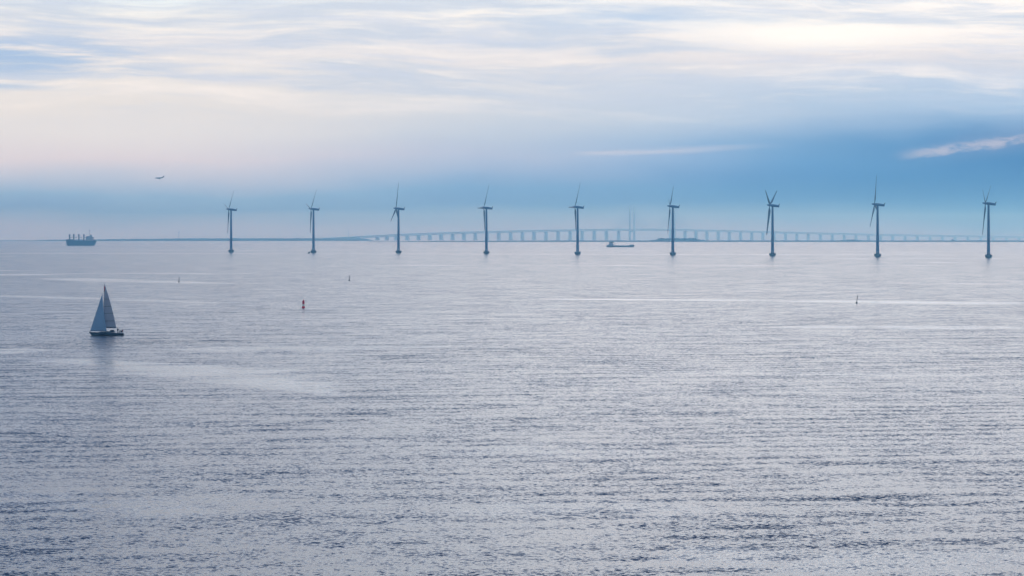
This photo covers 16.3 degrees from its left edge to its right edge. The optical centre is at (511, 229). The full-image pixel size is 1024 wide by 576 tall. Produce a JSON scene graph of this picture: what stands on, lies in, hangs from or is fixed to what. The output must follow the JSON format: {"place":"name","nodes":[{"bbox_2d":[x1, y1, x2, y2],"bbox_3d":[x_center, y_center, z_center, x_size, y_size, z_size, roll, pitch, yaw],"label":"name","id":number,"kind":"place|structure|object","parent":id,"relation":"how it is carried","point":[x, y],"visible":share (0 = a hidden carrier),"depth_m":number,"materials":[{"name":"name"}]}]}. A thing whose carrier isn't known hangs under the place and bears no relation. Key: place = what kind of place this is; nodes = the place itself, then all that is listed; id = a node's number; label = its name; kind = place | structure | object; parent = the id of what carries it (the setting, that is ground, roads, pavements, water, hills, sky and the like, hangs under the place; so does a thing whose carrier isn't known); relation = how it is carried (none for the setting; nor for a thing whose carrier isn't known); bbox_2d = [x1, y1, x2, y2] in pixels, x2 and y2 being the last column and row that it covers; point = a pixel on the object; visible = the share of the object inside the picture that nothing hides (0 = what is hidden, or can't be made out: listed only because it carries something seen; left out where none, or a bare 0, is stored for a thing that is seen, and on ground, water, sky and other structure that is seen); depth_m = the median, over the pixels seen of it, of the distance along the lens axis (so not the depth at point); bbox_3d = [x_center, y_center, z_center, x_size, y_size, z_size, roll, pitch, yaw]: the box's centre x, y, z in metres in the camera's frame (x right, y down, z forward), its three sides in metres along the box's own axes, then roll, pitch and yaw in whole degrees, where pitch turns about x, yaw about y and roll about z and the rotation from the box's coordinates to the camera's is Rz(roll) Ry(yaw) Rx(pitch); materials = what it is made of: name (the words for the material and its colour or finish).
{"place":"outdoors","nodes":[
{"label":"outdoors","id":0,"kind":"place"},
{"bbox_2d":[0,240,29,240],"bbox_3d":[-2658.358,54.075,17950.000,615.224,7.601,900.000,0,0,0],"label":"headland","id":1,"kind":"structure","parent":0,"point":[14,240],"depth_m":17500.00,"materials":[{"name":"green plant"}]},
{"bbox_2d":[30,238,368,240],"bbox_3d":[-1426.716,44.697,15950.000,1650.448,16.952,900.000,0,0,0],"label":"shore","id":2,"kind":"structure","parent":0,"point":[242,239],"depth_m":15520.48,"materials":[{"name":"blue plant"}]},
{"bbox_2d":[0,240,1023,575],"bbox_3d":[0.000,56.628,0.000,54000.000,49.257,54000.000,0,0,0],"label":"water","id":3,"kind":"structure","parent":0,"point":[550,408],"depth_m":636.73,"materials":[{"name":"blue liquid"}]},
{"bbox_2d":[66,230,95,245],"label":"bulk carrier","id":4,"kind":"object","parent":3,"relation":"on","point":[89,240],"visible":1,"depth_m":8245.55,"materials":[{"name":"paint"}]},
{"bbox_2d":[89,285,123,335],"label":"sailing yacht","id":5,"kind":"object","parent":3,"relation":"on","point":[104,319],"visible":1,"depth_m":1082.37,"materials":[{"name":"white fabric"}]},
{"bbox_2d":[225,191,236,252],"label":"wind turbine","id":6,"kind":"object","parent":3,"relation":"in","point":[230,250],"visible":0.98,"depth_m":5312.05,"materials":[{"name":"metal"}]},
{"bbox_2d":[306,189,318,252],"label":"wind turbine","id":7,"kind":"object","parent":3,"relation":"in","point":[313,249],"visible":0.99,"depth_m":5209.03,"materials":[{"name":"metal"}]},
{"bbox_2d":[390,183,404,252],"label":"wind turbine","id":8,"kind":"object","parent":3,"relation":"in","point":[398,230],"visible":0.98,"depth_m":5115.68,"materials":[{"name":"metal"}]},
{"bbox_2d":[478,186,492,253],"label":"wind turbine","id":9,"kind":"object","parent":3,"relation":"in","point":[486,251],"visible":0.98,"depth_m":4955.97,"materials":[{"name":"metal"}]},
{"bbox_2d":[569,186,583,254],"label":"wind turbine","id":10,"kind":"object","parent":3,"relation":"in","point":[577,252],"visible":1,"depth_m":4805.89,"materials":[{"name":"metal"}]},
{"bbox_2d":[606,240,633,246],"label":"coaster","id":11,"kind":"object","parent":3,"relation":"on","point":[610,244],"visible":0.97,"depth_m":7346.68,"materials":[{"name":"paint"}]},
{"bbox_2d":[315,206,1023,239],"bbox_3d":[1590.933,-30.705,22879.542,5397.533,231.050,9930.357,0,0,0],"label":"sea bridge","id":12,"kind":"structure","parent":3,"relation":"in","point":[630,230],"depth_m":21803.61,"materials":[{"name":"concrete"}]},
{"bbox_2d":[667,186,679,254],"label":"wind turbine","id":13,"kind":"object","parent":3,"relation":"in","point":[672,252],"visible":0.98,"depth_m":4674.75,"materials":[{"name":"metal"}]},
{"bbox_2d":[765,190,779,255],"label":"wind turbine","id":14,"kind":"object","parent":3,"relation":"in","point":[772,253],"visible":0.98,"depth_m":4502.97,"materials":[{"name":"metal"}]},
{"bbox_2d":[870,175,884,256],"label":"wind turbine","id":15,"kind":"object","parent":3,"relation":"in","point":[877,254],"visible":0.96,"depth_m":4351.79,"materials":[{"name":"metal"}]},
{"bbox_2d":[982,186,995,257],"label":"wind turbine","id":16,"kind":"object","parent":3,"relation":"in","point":[988,204],"visible":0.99,"depth_m":4202.62,"materials":[{"name":"metal"}]},
{"bbox_2d":[0,0,1023,239],"label":"sky","id":17,"kind":"structure","parent":0,"point":[270,103],"materials":[{"name":"blue"}]},
{"bbox_2d":[368,240,1023,241],"bbox_3d":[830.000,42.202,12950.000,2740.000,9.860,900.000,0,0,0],"label":"island","id":18,"kind":"structure","parent":0,"point":[733,241],"depth_m":12506.68,"materials":[{"name":"grey plant"}]},
{"bbox_2d":[652,238,704,240],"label":"woodland","id":19,"kind":"object","parent":18,"relation":"on","point":[676,239],"visible":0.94,"depth_m":12597.50,"materials":[{"name":"green plant"}]}
]}

